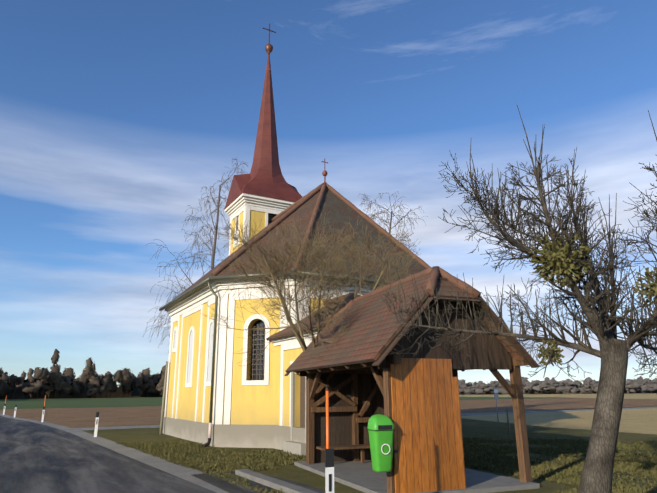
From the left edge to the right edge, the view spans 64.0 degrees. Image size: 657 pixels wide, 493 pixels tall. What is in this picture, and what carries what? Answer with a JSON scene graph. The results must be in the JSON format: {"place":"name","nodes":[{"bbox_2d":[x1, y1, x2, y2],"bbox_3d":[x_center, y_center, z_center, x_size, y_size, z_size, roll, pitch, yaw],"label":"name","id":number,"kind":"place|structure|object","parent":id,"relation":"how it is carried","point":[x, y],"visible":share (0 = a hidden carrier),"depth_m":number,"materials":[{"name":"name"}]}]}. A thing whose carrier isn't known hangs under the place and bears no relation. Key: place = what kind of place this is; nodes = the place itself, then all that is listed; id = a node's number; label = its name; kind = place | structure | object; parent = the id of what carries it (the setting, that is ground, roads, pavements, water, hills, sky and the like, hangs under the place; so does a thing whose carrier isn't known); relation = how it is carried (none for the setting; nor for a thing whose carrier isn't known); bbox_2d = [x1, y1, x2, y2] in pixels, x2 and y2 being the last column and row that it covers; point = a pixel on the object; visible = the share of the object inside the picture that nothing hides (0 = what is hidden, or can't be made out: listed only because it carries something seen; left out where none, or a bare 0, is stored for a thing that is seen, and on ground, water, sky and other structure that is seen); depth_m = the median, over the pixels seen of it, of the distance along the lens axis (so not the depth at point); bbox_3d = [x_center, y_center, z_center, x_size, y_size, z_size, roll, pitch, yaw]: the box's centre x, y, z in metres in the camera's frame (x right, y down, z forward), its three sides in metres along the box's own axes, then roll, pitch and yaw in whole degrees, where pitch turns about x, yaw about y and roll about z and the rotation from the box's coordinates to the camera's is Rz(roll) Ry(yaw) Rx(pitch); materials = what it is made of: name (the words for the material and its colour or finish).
{"place":"outdoors","nodes":[
{"label":"outdoors","id":0,"kind":"place"},
{"bbox_2d":[0,416,215,492],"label":"road","id":1,"kind":"structure","parent":0,"point":[37,458],"depth_m":12.73,"materials":[{"name":"grey asphalt"}]},
{"bbox_2d":[167,292,328,424],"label":"chapel walls","id":2,"kind":"structure","parent":0,"point":[252,404],"depth_m":18.61,"materials":[{"name":"yellow paint"}]},
{"bbox_2d":[174,322,213,382],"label":"chapel blind windows","id":3,"kind":"structure","parent":2,"relation":"in","point":[209,358],"depth_m":19.72,"materials":[{"name":"white paint"}]},
{"bbox_2d":[249,324,264,379],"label":"chapel window grilles","id":4,"kind":"object","parent":2,"relation":"attached to","point":[256,359],"visible":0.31,"depth_m":18.32,"materials":[{"name":"black metal"}]},
{"bbox_2d":[250,320,264,379],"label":"window","id":5,"kind":"structure","parent":2,"relation":"in","point":[259,323],"depth_m":18.50,"materials":[{"name":"grey glass"}]},
{"bbox_2d":[164,274,387,423],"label":"wall trim","id":6,"kind":"structure","parent":2,"relation":"attached to","point":[191,303],"depth_m":18.79,"materials":[{"name":"white paint"}]},
{"bbox_2d":[159,270,395,422],"bbox_3d":[-1.421,4.198,20.835,14.370,4.995,7.343,-2,-16,5],"label":"rain gutter","id":7,"kind":"object","parent":2,"relation":"attached to","point":[200,284],"visible":0.62,"depth_m":18.66,"materials":[{"name":"grey metal"}]},
{"bbox_2d":[208,423,211,437],"bbox_3d":[-3.993,6.206,17.730,0.112,0.500,0.112,8,-18,-28],"label":"downspout","id":8,"kind":"object","parent":7,"relation":"attached to","point":[210,431],"visible":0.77,"depth_m":17.70,"materials":[{"name":"white metal"}]},
{"bbox_2d":[202,438,210,446],"bbox_3d":[-4.060,6.554,17.537,0.340,0.298,0.119,18,-24,-48],"label":"downspout elbow","id":9,"kind":"object","parent":8,"relation":"attached to","point":[207,443],"visible":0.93,"depth_m":17.51,"materials":[{"name":"black metal"}]},
{"bbox_2d":[173,188,425,299],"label":"church roof","id":10,"kind":"structure","parent":2,"relation":"on","point":[339,209],"depth_m":21.64,"materials":[{"name":"brown tile"}]},
{"bbox_2d":[211,183,430,275],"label":"roof ridge tiles","id":11,"kind":"object","parent":10,"relation":"on","point":[296,205],"visible":0.62,"depth_m":22.51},
{"bbox_2d":[321,158,327,182],"bbox_3d":[-0.172,-3.503,24.945,0.360,1.480,0.260,8,-18,-28],"label":"cross","id":12,"kind":"object","parent":10,"relation":"on","point":[324,173],"visible":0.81,"depth_m":24.86,"materials":[{"name":"metal"}]},
{"bbox_2d":[266,298,353,340],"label":"annex roof","id":13,"kind":"structure","parent":2,"relation":"attached to","point":[285,332],"depth_m":17.00,"materials":[{"name":"brown tile"}]},
{"bbox_2d":[323,293,358,322],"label":"annex hip tiles","id":14,"kind":"object","parent":13,"relation":"on","point":[349,298],"visible":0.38,"depth_m":16.83,"materials":[{"name":"grey tile"}]},
{"bbox_2d":[231,210,276,252],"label":"tower walls","id":15,"kind":"structure","parent":0,"point":[256,216],"depth_m":29.46,"materials":[{"name":"yellow paint"}]},
{"bbox_2d":[224,193,294,254],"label":"tower trim","id":16,"kind":"structure","parent":15,"relation":"attached to","point":[244,202],"depth_m":29.76,"materials":[{"name":"white paint"}]},
{"bbox_2d":[224,55,301,209],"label":"spire","id":17,"kind":"structure","parent":16,"relation":"on","point":[264,178],"depth_m":31.21,"materials":[{"name":"red metal"}]},
{"bbox_2d":[263,23,275,54],"bbox_3d":[-3.879,-13.536,34.396,0.836,2.450,0.540,-1,-16,2],"label":"cross","id":18,"kind":"object","parent":17,"relation":"on","point":[269,48],"visible":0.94,"depth_m":34.07,"materials":[{"name":"brown metal"}]},
{"bbox_2d":[268,213,275,224],"bbox_3d":[-3.266,-1.429,30.084,0.640,1.300,0.001,8,-18,-28],"label":"tower window glass","id":19,"kind":"object","parent":15,"relation":"in","point":[270,217],"depth_m":30.12,"materials":[{"name":"black glass"}]},
{"bbox_2d":[0,397,547,408],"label":"green field","id":20,"kind":"structure","parent":0,"point":[68,403],"depth_m":125.37,"materials":[{"name":"green plant"}]},
{"bbox_2d":[0,376,161,398],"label":"trees","id":21,"kind":"object","parent":20,"relation":"on","point":[18,394],"visible":0.12,"depth_m":323.68,"materials":[{"name":"plant"}]},
{"bbox_2d":[131,385,139,395],"bbox_3d":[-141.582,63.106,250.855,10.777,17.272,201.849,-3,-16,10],"label":"tree","id":22,"kind":"object","parent":20,"relation":"on","point":[135,391],"visible":0.97,"depth_m":340.98,"materials":[{"name":"plant"}]},
{"bbox_2d":[274,345,302,426],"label":"annex walls","id":23,"kind":"structure","parent":0,"point":[291,355],"depth_m":16.87,"materials":[{"name":"yellow paint"}]},
{"bbox_2d":[283,372,305,455],"bbox_3d":[-0.927,4.877,15.798,0.350,2.530,1.200,8,-18,-28],"label":"door frame","id":24,"kind":"object","parent":23,"relation":"attached to","point":[294,447],"visible":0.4,"depth_m":15.73,"materials":[{"name":"white paint"}]},
{"bbox_2d":[300,376,304,426],"bbox_3d":[-0.648,4.883,15.959,0.060,2.000,0.840,8,-18,-28],"label":"annex door","id":25,"kind":"structure","parent":24,"relation":"in","point":[302,401],"depth_m":16.20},
{"bbox_2d":[0,397,656,492],"bbox_3d":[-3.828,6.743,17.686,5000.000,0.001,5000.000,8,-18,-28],"label":"ground","id":26,"kind":"structure","parent":0,"point":[480,429],"depth_m":17.44,"materials":[{"name":"green plant"}]},
{"bbox_2d":[0,364,162,398],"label":"tree trunks","id":27,"kind":"object","parent":26,"relation":"on","point":[83,394],"visible":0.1,"depth_m":313.48,"materials":[{"name":"plant"}]},
{"bbox_2d":[0,349,167,397],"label":"trees","id":28,"kind":"object","parent":26,"relation":"on","point":[53,378],"visible":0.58,"depth_m":315.66,"materials":[{"name":"plant"}]},
{"bbox_2d":[0,414,228,492],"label":"road shoulder","id":29,"kind":"object","parent":26,"relation":"on","point":[182,472],"visible":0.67,"depth_m":14.79},
{"bbox_2d":[41,395,45,421],"bbox_3d":[-19.104,10.866,35.284,0.120,1.780,0.094,8,-18,-28],"label":"road post","id":30,"kind":"object","parent":29,"relation":"on","point":[42,419],"visible":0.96,"depth_m":35.18,"materials":[{"name":"white plastic"}]},
{"bbox_2d":[94,412,98,436],"bbox_3d":[-9.838,7.553,22.296,0.120,1.020,0.050,7,-17,-24],"label":"road post","id":31,"kind":"object","parent":29,"relation":"on","point":[96,424],"visible":0.94,"depth_m":22.28,"materials":[{"name":"white plastic"}]},
{"bbox_2d":[159,361,167,433],"bbox_3d":[-7.520,6.887,24.015,0.165,3.191,0.120,8,-18,-28],"label":"old wood pole","id":32,"kind":"object","parent":26,"relation":"on","point":[162,410],"visible":1,"depth_m":23.94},
{"bbox_2d":[163,417,272,447],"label":"wall plinth","id":33,"kind":"structure","parent":26,"relation":"on","point":[241,436],"depth_m":17.66,"materials":[{"name":"beige paint"}]},
{"bbox_2d":[192,471,324,492],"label":"bus bay paving","id":34,"kind":"structure","parent":26,"relation":"on","point":[220,483],"depth_m":10.14,"materials":[{"name":"concrete"}]},
{"bbox_2d":[235,469,318,492],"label":"kerb stones","id":35,"kind":"object","parent":34,"relation":"on","point":[275,483],"visible":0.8,"depth_m":9.93,"materials":[{"name":"concrete"}]},
{"bbox_2d":[325,387,333,492],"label":"road post","id":36,"kind":"object","parent":34,"relation":"on","point":[329,470],"visible":1,"depth_m":6.70,"materials":[{"name":"white"}]},
{"bbox_2d":[273,425,304,449],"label":"wall plinth","id":37,"kind":"structure","parent":26,"relation":"on","point":[281,434],"depth_m":16.47,"materials":[{"name":"beige paint"}]},
{"bbox_2d":[270,328,323,426],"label":"annex trim","id":38,"kind":"structure","parent":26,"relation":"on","point":[288,342],"depth_m":16.95,"materials":[{"name":"white paint"}]},
{"bbox_2d":[200,204,421,367],"bbox_3d":[-0.061,2.088,13.892,6.290,7.067,5.843,8,-18,-28],"label":"tree","id":39,"kind":"object","parent":26,"relation":"on","point":[281,285],"visible":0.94,"depth_m":13.75,"materials":[{"name":"brown plant"}]},
{"bbox_2d":[117,436,656,492],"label":"grass tufts","id":40,"kind":"object","parent":26,"relation":"on","point":[643,463],"visible":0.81,"depth_m":13.70,"materials":[{"name":"green plant"}]},
{"bbox_2d":[295,354,531,492],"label":"shelter frame","id":41,"kind":"object","parent":26,"relation":"on","point":[514,390],"visible":0.35,"depth_m":11.47,"materials":[{"name":"brown wood"}]},
{"bbox_2d":[366,414,397,471],"bbox_3d":[0.940,3.303,8.861,0.510,0.900,0.335,6,-17,-21],"label":"litter bin","id":42,"kind":"object","parent":41,"relation":"attached to","point":[380,429],"visible":1,"depth_m":8.72,"materials":[{"name":"green plastic"}]},
{"bbox_2d":[286,272,521,372],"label":"shelter roof","id":43,"kind":"structure","parent":41,"relation":"on","point":[372,330],"depth_m":10.67,"materials":[{"name":"brown tile"}]},
{"bbox_2d":[326,266,480,324],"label":"roof ridge tiles","id":44,"kind":"object","parent":43,"relation":"on","point":[436,272],"visible":0.54,"depth_m":10.27,"materials":[{"name":"tile"}]},
{"bbox_2d":[284,297,537,375],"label":"roof trim","id":45,"kind":"structure","parent":43,"relation":"attached to","point":[395,340],"depth_m":9.81,"materials":[{"name":"brown wood"}]},
{"bbox_2d":[300,278,511,462],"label":"dark shelter boards","id":46,"kind":"object","parent":41,"relation":"attached to","point":[487,352],"visible":0.27,"depth_m":10.23,"materials":[{"name":"brown wood"}]},
{"bbox_2d":[390,358,465,492],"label":"wooden wall panel","id":47,"kind":"object","parent":41,"relation":"attached to","point":[426,421],"visible":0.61,"depth_m":9.24,"materials":[{"name":"brown wood"}]},
{"bbox_2d":[294,460,539,492],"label":"shelter slab","id":48,"kind":"structure","parent":26,"relation":"on","point":[362,477],"depth_m":10.15,"materials":[{"name":"grey concrete"}]},
{"bbox_2d":[494,388,498,423],"bbox_3d":[9.228,8.732,28.805,0.300,1.930,0.075,8,-18,-28],"label":"field sign","id":49,"kind":"object","parent":26,"relation":"on","point":[496,397],"visible":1,"depth_m":28.88,"materials":[{"name":"grey metal"}]},
{"bbox_2d":[505,410,509,434],"bbox_3d":[7.432,7.263,21.739,0.090,0.990,0.090,8,-18,-28],"label":"field stake","id":50,"kind":"object","parent":26,"relation":"on","point":[508,422],"visible":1,"depth_m":21.72,"materials":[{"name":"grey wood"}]},
{"bbox_2d":[381,105,656,492],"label":"apple tree","id":51,"kind":"object","parent":26,"relation":"on","point":[559,258],"visible":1,"depth_m":6.80,"materials":[{"name":"brown plant"}]},
{"bbox_2d":[0,398,656,427],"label":"field","id":52,"kind":"structure","parent":0,"point":[108,416],"depth_m":55.68,"materials":[{"name":"soil"}]},
{"bbox_2d":[143,159,248,352],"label":"birch","id":53,"kind":"object","parent":52,"relation":"on","point":[215,238],"visible":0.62,"depth_m":42.66,"materials":[{"name":"brown plant"}]},
{"bbox_2d":[358,191,427,253],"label":"birch","id":54,"kind":"object","parent":52,"relation":"on","point":[390,219],"visible":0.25,"depth_m":45.00,"materials":[{"name":"brown plant"}]},
{"bbox_2d":[0,0,656,386],"label":"sky","id":55,"kind":"structure","parent":0,"point":[116,116],"materials":[{"name":"blue"}]},
{"bbox_2d":[73,407,656,430],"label":"farm track","id":56,"kind":"structure","parent":0,"point":[121,427],"depth_m":41.21,"materials":[{"name":"brown soil"}]},
{"bbox_2d":[459,393,656,434],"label":"field","id":57,"kind":"structure","parent":0,"point":[642,421],"depth_m":35.73,"materials":[{"name":"soil"}]},
{"bbox_2d":[459,381,652,394],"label":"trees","id":58,"kind":"object","parent":57,"relation":"on","point":[559,393],"visible":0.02,"depth_m":324.46,"materials":[{"name":"brown plant"}]},
{"bbox_2d":[458,376,656,394],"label":"trees","id":59,"kind":"object","parent":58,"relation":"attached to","point":[548,384],"visible":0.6,"depth_m":321.97,"materials":[{"name":"grey plant"}]}
]}

